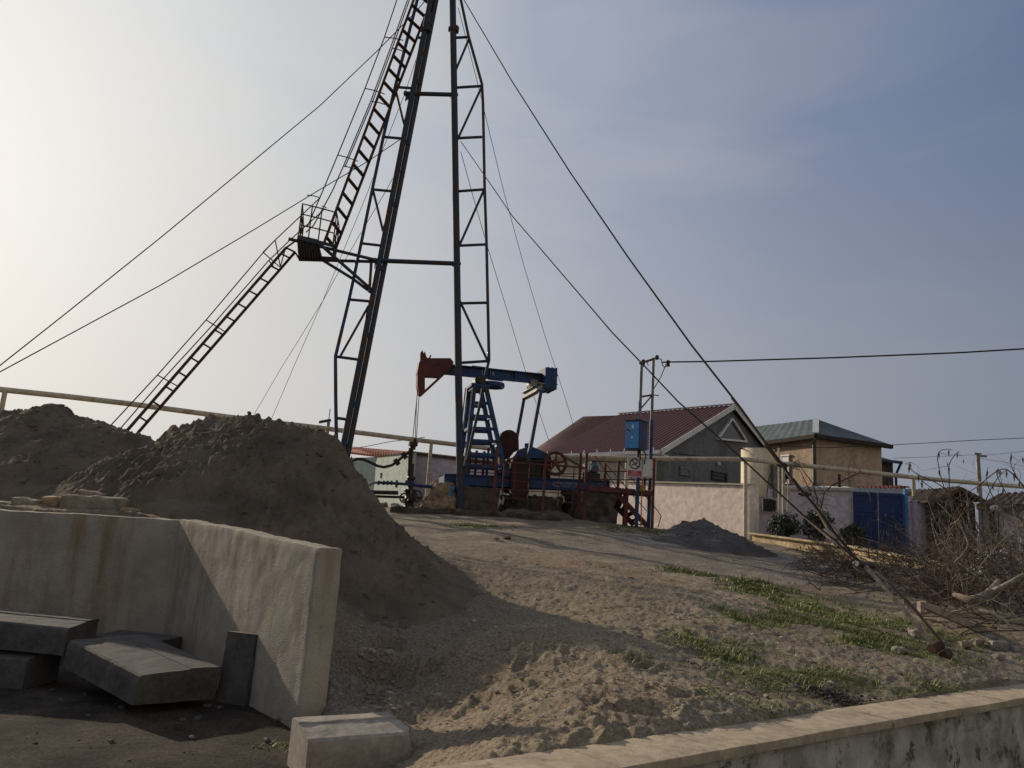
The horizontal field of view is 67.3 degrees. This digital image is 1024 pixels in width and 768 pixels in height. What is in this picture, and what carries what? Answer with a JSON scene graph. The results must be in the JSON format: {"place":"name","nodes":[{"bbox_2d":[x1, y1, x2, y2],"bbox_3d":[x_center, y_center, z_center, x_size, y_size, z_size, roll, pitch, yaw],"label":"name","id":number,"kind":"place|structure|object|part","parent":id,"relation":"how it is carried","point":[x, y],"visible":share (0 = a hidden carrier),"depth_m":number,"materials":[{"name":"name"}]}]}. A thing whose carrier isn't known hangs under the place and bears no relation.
{"place":"outdoors","nodes":[
{"label":"outdoors","id":0,"kind":"place"},
{"bbox_2d":[0,504,1023,767],"bbox_3d":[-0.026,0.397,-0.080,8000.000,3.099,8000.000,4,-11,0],"label":"ground","id":1,"kind":"structure","parent":0,"point":[138,736],"depth_m":7.22,"materials":[{"name":"soil"}]},
{"bbox_2d":[0,501,10,504],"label":"stone block","id":2,"kind":"object","parent":1,"relation":"on","point":[5,502],"depth_m":9.73,"materials":[{"name":"grey stone"}]},
{"bbox_2d":[11,497,41,505],"bbox_3d":[-6.201,1.567,9.872,0.378,0.222,0.305,4,-11,0],"label":"stone block","id":3,"kind":"object","parent":1,"relation":"on","point":[21,501],"depth_m":9.76,"materials":[{"name":"grey stone"}]},
{"bbox_2d":[0,649,60,689],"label":"kerbstone","id":4,"kind":"object","parent":1,"relation":"on","point":[19,670],"visible":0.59,"depth_m":6.93,"materials":[{"name":"concrete"}]},
{"bbox_2d":[0,609,98,655],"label":"kerbstone","id":5,"kind":"object","parent":4,"relation":"on","point":[41,633],"visible":0.91,"depth_m":7.00,"materials":[{"name":"concrete"}]},
{"bbox_2d":[41,496,60,506],"bbox_3d":[-5.918,1.566,9.917,0.264,0.250,0.294,4,-11,0],"label":"stone block","id":6,"kind":"object","parent":1,"relation":"on","point":[51,501],"depth_m":9.81,"materials":[{"name":"stone"}]},
{"bbox_2d":[0,403,154,500],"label":"sand heap","id":7,"kind":"object","parent":1,"relation":"on","point":[43,447],"visible":0.46,"depth_m":13.00,"materials":[{"name":"sand"}]},
{"bbox_2d":[96,630,181,649],"bbox_3d":[-3.998,2.848,8.271,0.780,0.302,0.529,1,-12,14],"label":"kerbstone","id":8,"kind":"object","parent":1,"relation":"on","point":[175,641],"visible":0.3,"depth_m":8.28,"materials":[{"name":"concrete"}]},
{"bbox_2d":[62,635,220,704],"bbox_3d":[-3.295,2.517,6.817,1.299,0.396,0.759,-5,-14,36],"label":"kerbstone","id":9,"kind":"object","parent":1,"relation":"on","point":[137,669],"visible":1,"depth_m":6.57,"materials":[{"name":"concrete"}]},
{"bbox_2d":[25,678,270,763],"bbox_3d":[-3.776,2.732,6.784,3.962,0.046,3.646,4,-11,0],"label":"rubble","id":10,"kind":"object","parent":1,"relation":"on","point":[193,737],"visible":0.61,"depth_m":6.16,"materials":[{"name":"stone"}]},
{"bbox_2d":[0,509,341,727],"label":"wall","id":11,"kind":"structure","parent":1,"relation":"on","point":[201,588],"depth_m":8.32,"materials":[{"name":"grey concrete"}]},
{"bbox_2d":[216,631,257,705],"bbox_3d":[-2.444,2.549,6.904,0.306,0.608,0.172,0,-12,20],"label":"kerbstone","id":12,"kind":"object","parent":1,"relation":"on","point":[236,675],"visible":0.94,"depth_m":6.85,"materials":[{"name":"concrete"}]},
{"bbox_2d":[29,411,482,649],"bbox_3d":[-4.097,1.895,11.698,8.518,3.067,5.911,0,-12,19],"label":"sand heap","id":13,"kind":"object","parent":1,"relation":"on","point":[277,477],"visible":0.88,"depth_m":10.39,"materials":[{"name":"brown sand"}]},
{"bbox_2d":[78,489,106,496],"bbox_3d":[-5.666,1.533,10.438,0.380,0.184,0.291,4,-11,0],"label":"stone block","id":14,"kind":"object","parent":13,"relation":"on","point":[82,492],"depth_m":10.33,"materials":[{"name":"beige stone"}]},
{"bbox_2d":[59,494,129,510],"bbox_3d":[-5.323,1.569,9.781,0.806,0.306,0.296,4,-11,0],"label":"stone block","id":15,"kind":"object","parent":13,"relation":"on","point":[94,502],"depth_m":9.67,"materials":[{"name":"grey stone"}]},
{"bbox_2d":[119,507,141,511],"bbox_3d":[-4.824,1.640,9.720,0.229,0.159,0.261,4,-11,0],"label":"stone block","id":16,"kind":"object","parent":13,"relation":"on","point":[131,509],"depth_m":9.63,"materials":[{"name":"stone"}]},
{"bbox_2d":[112,0,490,508],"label":"steel mast","id":17,"kind":"object","parent":1,"relation":"on","point":[309,248],"visible":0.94,"depth_m":25.15,"materials":[{"name":"black metal"}]},
{"bbox_2d":[0,138,401,371],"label":"guy wire","id":18,"kind":"object","parent":17,"relation":"attached to","point":[191,266],"visible":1,"depth_m":21.10,"materials":[{"name":"metal"}]},
{"bbox_2d":[0,0,425,365],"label":"guy wire","id":19,"kind":"object","parent":17,"relation":"attached to","point":[203,201],"visible":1,"depth_m":21.03,"materials":[{"name":"metal"}]},
{"bbox_2d":[254,178,392,413],"bbox_3d":[-8.119,-2.756,31.074,0.078,7.494,14.282,11,-13,-33],"label":"guy wire","id":20,"kind":"object","parent":17,"relation":"attached to","point":[322,301],"visible":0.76,"depth_m":30.33,"materials":[{"name":"metal"}]},
{"bbox_2d":[272,60,415,416],"bbox_3d":[-7.316,-4.881,31.541,0.103,12.309,14.005,11,-13,-31],"label":"guy wire","id":21,"kind":"object","parent":17,"relation":"attached to","point":[346,243],"visible":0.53,"depth_m":30.60,"materials":[{"name":"metal"}]},
{"bbox_2d":[461,153,548,439],"bbox_3d":[-0.002,-2.592,31.162,0.047,8.199,12.626,0,-12,19],"label":"guy wire","id":22,"kind":"object","parent":17,"relation":"attached to","point":[499,286],"visible":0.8,"depth_m":29.69,"materials":[{"name":"metal"}]},
{"bbox_2d":[458,8,573,425],"bbox_3d":[0.548,-5.602,32.282,0.094,12.811,14.212,-1,-12,24],"label":"guy wire","id":23,"kind":"object","parent":17,"relation":"attached to","point":[509,213],"visible":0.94,"depth_m":30.87,"materials":[{"name":"metal"}]},
{"bbox_2d":[319,409,330,433],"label":"street lamp","id":24,"kind":"object","parent":1,"relation":"on","point":[328,421],"visible":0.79,"depth_m":50.23,"materials":[{"name":"metal"}]},
{"bbox_2d":[287,712,410,767],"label":"kerbstone","id":25,"kind":"object","parent":1,"relation":"on","point":[375,740],"visible":0.98,"depth_m":5.08,"materials":[{"name":"grey concrete"}]},
{"bbox_2d":[351,446,416,506],"bbox_3d":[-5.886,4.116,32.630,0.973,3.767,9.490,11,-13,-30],"label":"mint building","id":26,"kind":"structure","parent":1,"relation":"on","point":[372,473],"depth_m":31.94,"materials":[{"name":"paint"}]},
{"bbox_2d":[352,437,424,448],"bbox_3d":[-5.118,2.405,31.066,3.149,0.754,0.028,4,-11,0],"label":"power cable","id":27,"kind":"object","parent":26,"relation":"attached to","point":[382,443],"visible":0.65,"depth_m":31.06,"materials":[{"name":"black rubber"}]},
{"bbox_2d":[368,448,432,506],"bbox_3d":[-3.270,2.978,23.984,3.016,1.990,0.632,4,-11,0],"label":"wellhead","id":28,"kind":"object","parent":1,"relation":"on","point":[411,495],"visible":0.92,"depth_m":23.93,"materials":[{"name":"metal"}]},
{"bbox_2d":[353,450,411,468],"bbox_3d":[-4.136,2.316,24.162,1.960,0.682,0.140,4,-11,0],"label":"rubber hose","id":29,"kind":"object","parent":28,"relation":"hanging from","point":[396,460],"visible":0.84,"depth_m":24.10,"materials":[{"name":"black rubber"}]},
{"bbox_2d":[373,490,422,498],"bbox_3d":[-3.798,3.428,23.835,2.063,0.266,0.398,5,-11,-8],"label":"pipe","id":30,"kind":"object","parent":28,"relation":"on","point":[387,493],"visible":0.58,"depth_m":23.73,"materials":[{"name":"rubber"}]},
{"bbox_2d":[390,505,451,513],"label":"concrete slab","id":31,"kind":"structure","parent":1,"relation":"on","point":[407,510],"depth_m":23.31,"materials":[{"name":"concrete"}]},
{"bbox_2d":[420,479,456,513],"bbox_3d":[-2.241,3.603,24.239,1.290,1.143,1.209,4,-11,0],"label":"sandstone lump","id":32,"kind":"object","parent":1,"relation":"on","point":[437,496],"visible":0.65,"depth_m":23.83,"materials":[{"name":"stone"}]},
{"bbox_2d":[448,486,454,495],"bbox_3d":[-1.923,3.616,23.892,0.220,0.868,0.239,4,-11,0],"label":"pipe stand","id":33,"kind":"object","parent":1,"relation":"on","point":[450,491],"visible":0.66,"depth_m":23.92,"materials":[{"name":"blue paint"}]},
{"bbox_2d":[413,451,508,506],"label":"mauve wall","id":34,"kind":"structure","parent":1,"relation":"on","point":[442,464],"depth_m":30.24,"materials":[{"name":"paint"}]},
{"bbox_2d":[455,485,499,510],"bbox_3d":[-1.262,4.049,24.621,1.492,1.568,1.633,7,-12,-14],"label":"concrete footing","id":35,"kind":"object","parent":1,"relation":"on","point":[478,498],"visible":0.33,"depth_m":23.98,"materials":[{"name":"grey concrete"}]},
{"bbox_2d":[468,448,493,474],"bbox_3d":[-0.884,3.296,26.151,1.298,2.250,0.060,4,-11,0],"label":"back railing","id":36,"kind":"object","parent":1,"relation":"on","point":[482,462],"visible":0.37,"depth_m":26.24,"materials":[{"name":"metal"}]},
{"bbox_2d":[455,508,560,520],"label":"foundation slab","id":37,"kind":"structure","parent":1,"relation":"on","point":[511,514],"depth_m":22.91,"materials":[{"name":"concrete"}]},
{"bbox_2d":[491,447,587,518],"bbox_3d":[0.849,3.010,23.376,2.810,2.052,0.680,4,-11,0],"label":"railing","id":38,"kind":"object","parent":37,"relation":"on","point":[544,483],"visible":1,"depth_m":23.08,"materials":[{"name":"red metal"}]},
{"bbox_2d":[0,387,1023,538],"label":"gas pipe","id":39,"kind":"object","parent":1,"relation":"on","point":[4,391],"visible":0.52,"depth_m":26.30,"materials":[{"name":"beige metal"}]},
{"bbox_2d":[780,449,883,521],"bbox_3d":[10.703,3.539,25.708,3.690,2.801,1.581,4,-11,0],"label":"bare vine","id":40,"kind":"object","parent":39,"relation":"attached to","point":[810,490],"visible":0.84,"depth_m":25.87,"materials":[{"name":"brown plant"}]},
{"bbox_2d":[498,494,563,511],"bbox_3d":[0.585,4.396,25.512,2.159,1.485,1.118,7,-12,-14],"label":"concrete footing","id":41,"kind":"object","parent":1,"relation":"on","point":[506,503],"visible":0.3,"depth_m":25.16,"materials":[{"name":"grey concrete"}]},
{"bbox_2d":[500,509,573,519],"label":"earth bank","id":42,"kind":"structure","parent":1,"relation":"on","point":[564,516],"depth_m":24.15,"materials":[{"name":"soil"}]},
{"bbox_2d":[560,489,617,523],"bbox_3d":[2.540,4.396,25.650,1.778,1.723,1.708,7,-12,-16],"label":"concrete footing","id":43,"kind":"object","parent":1,"relation":"on","point":[599,507],"visible":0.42,"depth_m":25.06,"materials":[{"name":"grey concrete"}]},
{"bbox_2d":[408,350,609,501],"bbox_3d":[-0.010,1.564,25.620,6.741,4.690,2.114,7,-12,-16],"label":"pump jack","id":44,"kind":"object","parent":43,"relation":"on","point":[539,383],"visible":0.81,"depth_m":25.20,"materials":[{"name":"blue paint"}]},
{"bbox_2d":[560,454,660,528],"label":"service platform","id":45,"kind":"structure","parent":1,"relation":"on","point":[618,493],"depth_m":22.81,"materials":[{"name":"red paint"}]},
{"bbox_2d":[477,403,791,496],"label":"gabled house","id":46,"kind":"structure","parent":1,"relation":"on","point":[682,432],"depth_m":34.51,"materials":[{"name":"red"}]},
{"bbox_2d":[679,466,690,476],"bbox_3d":[7.230,3.649,32.098,0.809,0.375,0.075,15,-16,-43],"label":"window","id":47,"kind":"structure","parent":46,"relation":"in","point":[683,470],"depth_m":32.07,"materials":[{"name":"grey glass"}]},
{"bbox_2d":[711,470,727,481],"bbox_3d":[9.156,4.081,33.959,1.292,0.417,0.075,15,-16,-43],"label":"window","id":48,"kind":"structure","parent":46,"relation":"in","point":[715,475],"depth_m":33.92,"materials":[{"name":"black glass"}]},
{"bbox_2d":[716,418,747,441],"bbox_3d":[10.044,2.132,35.051,2.613,1.165,0.130,15,-16,-43],"label":"gable window","id":49,"kind":"structure","parent":46,"relation":"in","point":[731,431],"depth_m":35.07,"materials":[{"name":"white glass"}]},
{"bbox_2d":[639,478,644,527],"bbox_3d":[3.806,3.518,22.590,0.170,1.603,0.120,4,-11,0],"label":"switch box","id":50,"kind":"object","parent":1,"relation":"on","point":[642,488],"visible":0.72,"depth_m":22.62,"materials":[{"name":"paint"}]},
{"bbox_2d":[634,355,669,527],"bbox_3d":[4.173,1.712,23.401,1.549,5.553,0.381,14,-15,-42],"label":"power pole","id":51,"kind":"object","parent":1,"relation":"on","point":[651,395],"visible":0.79,"depth_m":23.24,"materials":[{"name":"metal"}]},
{"bbox_2d":[625,419,648,463],"bbox_3d":[3.635,1.707,22.541,0.510,1.264,0.505,-6,-15,39],"label":"electric cabinet","id":52,"kind":"object","parent":51,"relation":"attached to","point":[636,435],"visible":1,"depth_m":22.41,"materials":[{"name":"blue metal"}]},
{"bbox_3d":[3.501,1.480,22.403,0.430,0.781,0.040,-6,-15,39],"label":"cabinet door","id":53,"kind":"part","parent":52,"relation":"part of","materials":[{"name":"blue metal"}]},
{"bbox_2d":[642,459,651,477],"bbox_3d":[3.961,2.487,22.598,0.280,0.537,0.170,4,-11,0],"label":"meter box","id":54,"kind":"object","parent":51,"relation":"attached to","point":[647,469],"visible":1,"depth_m":22.51,"materials":[{"name":"white paint"}]},
{"bbox_2d":[627,457,641,477],"bbox_3d":[3.601,2.440,22.552,0.430,0.585,0.024,4,-11,0],"label":"warning sign","id":55,"kind":"object","parent":54,"relation":"attached to","point":[634,466],"visible":1,"depth_m":22.55,"materials":[{"name":"white paint"}]},
{"bbox_2d":[662,348,1023,362],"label":"power cable","id":56,"kind":"object","parent":51,"relation":"attached to","point":[844,356],"visible":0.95,"depth_m":22.88,"materials":[{"name":"black rubber"}]},
{"bbox_2d":[609,480,758,539],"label":"pink wall","id":57,"kind":"structure","parent":1,"relation":"on","point":[718,504],"depth_m":27.87,"materials":[{"name":"paint"}]},
{"bbox_2d":[345,530,1023,734],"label":"pebbles","id":58,"kind":"object","parent":1,"relation":"on","point":[518,694],"visible":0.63,"depth_m":6.67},
{"bbox_2d":[401,542,1021,723],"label":"dry stalks","id":59,"kind":"object","parent":1,"relation":"on","point":[685,660],"visible":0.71,"depth_m":7.05,"materials":[{"name":"beige plant"}]},
{"bbox_2d":[652,518,777,556],"bbox_3d":[5.272,4.044,19.871,3.917,1.182,3.024,-1,-12,24],"label":"gravel heap","id":60,"kind":"object","parent":1,"relation":"on","point":[703,534],"visible":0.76,"depth_m":19.42,"materials":[{"name":"grey gravel"}]},
{"bbox_2d":[430,683,1023,767],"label":"retaining wall","id":61,"kind":"structure","parent":1,"relation":"on","point":[980,728],"depth_m":5.56,"materials":[{"name":"concrete"}]},
{"bbox_2d":[765,510,804,536],"bbox_3d":[8.842,4.692,24.898,1.304,1.227,1.053,4,-11,0],"label":"bush","id":62,"kind":"object","parent":1,"relation":"on","point":[785,526],"visible":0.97,"depth_m":24.75,"materials":[{"name":"green plant"}]},
{"bbox_2d":[759,474,853,544],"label":"mauve wall","id":63,"kind":"structure","parent":1,"relation":"on","point":[843,497],"depth_m":26.63,"materials":[{"name":"white paint"}]},
{"bbox_2d":[739,447,774,496],"bbox_3d":[8.919,3.216,27.928,1.174,1.836,1.174,-2,-13,28],"label":"water tank","id":64,"kind":"object","parent":63,"relation":"on","point":[755,479],"visible":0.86,"depth_m":27.46,"materials":[{"name":"beige metal"}]},
{"bbox_2d":[762,474,775,511],"bbox_3d":[9.033,3.811,26.966,0.470,1.346,0.178,4,-11,0],"label":"electric meter","id":65,"kind":"object","parent":63,"relation":"attached to","point":[768,505],"visible":0.98,"depth_m":26.85,"materials":[{"name":"metal"}]},
{"bbox_2d":[771,465,781,496],"bbox_3d":[9.383,3.408,27.285,0.300,1.200,0.300,4,-11,0],"label":"metal locker","id":66,"kind":"object","parent":63,"relation":"on","point":[774,476],"visible":0.5,"depth_m":27.15,"materials":[{"name":"metal"}]},
{"bbox_2d":[800,504,835,541],"bbox_3d":[9.909,4.658,24.870,1.140,1.539,0.880,0,-12,20],"label":"bush","id":67,"kind":"object","parent":1,"relation":"on","point":[813,518],"visible":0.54,"depth_m":24.84,"materials":[{"name":"green plant"}]},
{"bbox_2d":[756,418,892,530],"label":"beige house","id":68,"kind":"structure","parent":1,"relation":"on","point":[805,435],"depth_m":39.23,"materials":[{"name":"paint"}]},
{"bbox_2d":[780,454,789,483],"bbox_3d":[14.242,4.454,40.107,0.120,1.524,0.823,8,-12,-20],"label":"window","id":69,"kind":"structure","parent":68,"relation":"in","point":[783,458],"depth_m":39.99,"materials":[{"name":"white"}]},
{"bbox_2d":[795,678,876,705],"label":"grass","id":70,"kind":"structure","parent":1,"relation":"on","point":[841,696],"depth_m":6.47,"materials":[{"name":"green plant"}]},
{"bbox_2d":[731,398,956,661],"bbox_3d":[4.397,1.679,11.146,0.696,3.835,4.924,5,-11,-7],"label":"wire anchor","id":71,"kind":"object","parent":1,"relation":"on","point":[935,647],"visible":0.77,"depth_m":9.16,"materials":[{"name":"brown metal"}]},
{"bbox_2d":[460,141,863,567],"bbox_3d":[1.238,-3.004,17.727,0.134,13.143,15.907,9,-12,-25],"label":"guy wire","id":72,"kind":"object","parent":71,"relation":"attached to","point":[781,495],"visible":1,"depth_m":12.81,"materials":[{"name":"metal"}]},
{"bbox_2d":[464,0,863,566],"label":"guy wire","id":73,"kind":"object","parent":71,"relation":"attached to","point":[777,459],"visible":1,"depth_m":12.87,"materials":[{"name":"metal"}]},
{"bbox_2d":[747,532,954,570],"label":"yellow kerb wall","id":74,"kind":"structure","parent":1,"relation":"on","point":[788,542],"depth_m":23.51,"materials":[{"name":"paint"}]},
{"bbox_2d":[839,522,868,546],"bbox_3d":[11.014,5.017,24.845,0.923,1.088,0.814,4,-11,0],"label":"bush","id":75,"kind":"object","parent":1,"relation":"on","point":[854,528],"visible":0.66,"depth_m":24.70,"materials":[{"name":"green plant"}]},
{"bbox_2d":[853,486,909,555],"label":"blue gate","id":76,"kind":"structure","parent":1,"relation":"on","point":[881,504],"depth_m":25.83,"materials":[{"name":"metal"}]},
{"bbox_2d":[854,485,927,504],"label":"shed roof","id":77,"kind":"structure","parent":1,"relation":"on","point":[887,489],"depth_m":29.63,"materials":[{"name":"red ceramic"}]},
{"bbox_2d":[882,457,902,485],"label":"house","id":78,"kind":"structure","parent":1,"relation":"on","point":[887,465],"depth_m":43.52,"materials":[{"name":"concrete"}]},
{"bbox_2d":[773,449,1023,646],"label":"brush pile","id":79,"kind":"object","parent":1,"relation":"on","point":[963,571],"visible":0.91,"depth_m":12.50,"materials":[{"name":"brown plant"}]},
{"bbox_2d":[952,573,1023,630],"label":"pale log","id":80,"kind":"object","parent":79,"relation":"on","point":[998,587],"visible":0.98,"depth_m":10.30,"materials":[{"name":"beige wood"}]},
{"bbox_2d":[891,646,906,654],"bbox_3d":[4.240,2.921,8.419,0.136,0.091,0.115,9,-13,-25],"label":"stone","id":81,"kind":"object","parent":1,"relation":"on","point":[897,649],"visible":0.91,"depth_m":8.39,"materials":[{"name":"grey stone"}]},
{"bbox_2d":[908,496,912,555],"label":"gate pier","id":82,"kind":"structure","parent":1,"relation":"on","point":[910,516],"depth_m":25.68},
{"bbox_2d":[907,627,923,636],"bbox_3d":[5.185,3.186,9.854,0.173,0.116,0.137,6,-11,-9],"label":"stone","id":83,"kind":"object","parent":1,"relation":"on","point":[914,632],"visible":0.77,"depth_m":9.80,"materials":[{"name":"beige stone"}]},
{"bbox_2d":[910,500,926,556],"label":"gate pier","id":84,"kind":"structure","parent":1,"relation":"on","point":[916,507],"depth_m":25.43,"materials":[{"name":"grey concrete"}]},
{"bbox_2d":[907,486,985,560],"bbox_3d":[14.300,4.966,26.303,1.875,2.793,3.542,4,-11,0],"label":"dark hut","id":85,"kind":"object","parent":1,"relation":"on","point":[922,495],"visible":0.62,"depth_m":25.09,"materials":[{"name":"brown ceramic"}]},
{"bbox_2d":[938,517,968,560],"bbox_3d":[14.281,5.200,24.820,0.950,1.750,0.050,4,-11,0],"label":"doorway","id":86,"kind":"structure","parent":85,"relation":"in","point":[939,523],"depth_m":24.91,"materials":[{"name":"black"}]},
{"bbox_2d":[917,600,985,631],"bbox_3d":[5.832,3.099,10.176,1.405,0.424,0.103,10,-13,-27],"label":"log","id":87,"kind":"object","parent":1,"relation":"on","point":[922,606],"visible":0.86,"depth_m":10.07,"materials":[{"name":"brown wood"}]},
{"bbox_2d":[957,640,971,647],"bbox_3d":[5.580,3.202,9.464,0.145,0.097,0.117,4,-11,0],"label":"stone","id":88,"kind":"object","parent":1,"relation":"on","point":[965,643],"visible":0.99,"depth_m":9.43,"materials":[{"name":"grey stone"}]},
{"bbox_2d":[921,612,1023,634],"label":"cut canes","id":89,"kind":"object","parent":1,"relation":"on","point":[933,621],"visible":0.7,"depth_m":10.21,"materials":[{"name":"brown wood"}]},
{"bbox_2d":[970,638,984,645],"bbox_3d":[5.822,3.232,9.605,0.163,0.107,0.106,7,-12,-17],"label":"stone","id":90,"kind":"object","parent":1,"relation":"on","point":[976,641],"visible":0.92,"depth_m":9.57,"materials":[{"name":"grey stone"}]},
{"bbox_2d":[973,453,986,523],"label":"utility pole","id":91,"kind":"object","parent":1,"relation":"on","point":[978,465],"visible":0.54,"depth_m":52.20,"materials":[{"name":"metal"}]},
{"bbox_2d":[984,634,996,638],"bbox_3d":[6.219,3.304,9.989,0.136,0.087,0.110,10,-13,-27],"label":"stone","id":92,"kind":"object","parent":1,"relation":"on","point":[987,636],"visible":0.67,"depth_m":9.96,"materials":[{"name":"grey stone"}]},
{"bbox_2d":[969,550,1023,575],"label":"plastic sheet","id":93,"kind":"object","parent":1,"relation":"on","point":[993,559],"visible":0.03,"depth_m":19.50,"materials":[{"name":"white plastic"}]},
{"bbox_2d":[987,640,1008,650],"bbox_3d":[6.016,3.235,9.509,0.210,0.140,0.184,1,-12,15],"label":"stone","id":94,"kind":"object","parent":1,"relation":"on","point":[1001,645],"visible":0.98,"depth_m":9.45,"materials":[{"name":"grey stone"}]},
{"bbox_2d":[992,653,1005,660],"bbox_3d":[5.691,3.187,8.970,0.140,0.093,0.103,9,-12,-24],"label":"stone","id":95,"kind":"object","parent":1,"relation":"on","point":[999,656],"visible":1,"depth_m":8.94,"materials":[{"name":"grey stone"}]},
{"bbox_2d":[976,491,1023,552],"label":"house","id":96,"kind":"structure","parent":1,"relation":"on","point":[1017,503],"depth_m":24.48,"materials":[{"name":"brown ceramic"}]},
{"bbox_2d":[989,510,1000,549],"bbox_3d":[15.270,4.782,24.437,0.420,1.900,0.100,4,-11,0],"label":"dark door","id":97,"kind":"structure","parent":96,"relation":"in","point":[991,513],"depth_m":24.47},
{"bbox_2d":[1010,646,1023,651],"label":"stone","id":98,"kind":"object","parent":1,"relation":"on","point":[1016,648],"visible":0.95,"depth_m":9.38,"materials":[{"name":"grey stone"}]},
{"bbox_2d":[0,0,1023,551],"label":"sky","id":99,"kind":"structure","parent":0,"point":[787,178],"materials":[{"name":"blue"}]},
{"bbox_2d":[256,521,1023,751],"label":"grass","id":100,"kind":"structure","parent":0,"point":[772,593],"depth_m":9.24,"materials":[{"name":"green plant"}]},
{"bbox_2d":[780,438,1021,447],"bbox_3d":[16.134,2.261,30.356,11.319,1.161,0.028,4,-11,0],"label":"power cable","id":101,"kind":"object","parent":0,"point":[897,444],"visible":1,"depth_m":30.31,"materials":[{"name":"black rubber"}]}
]}

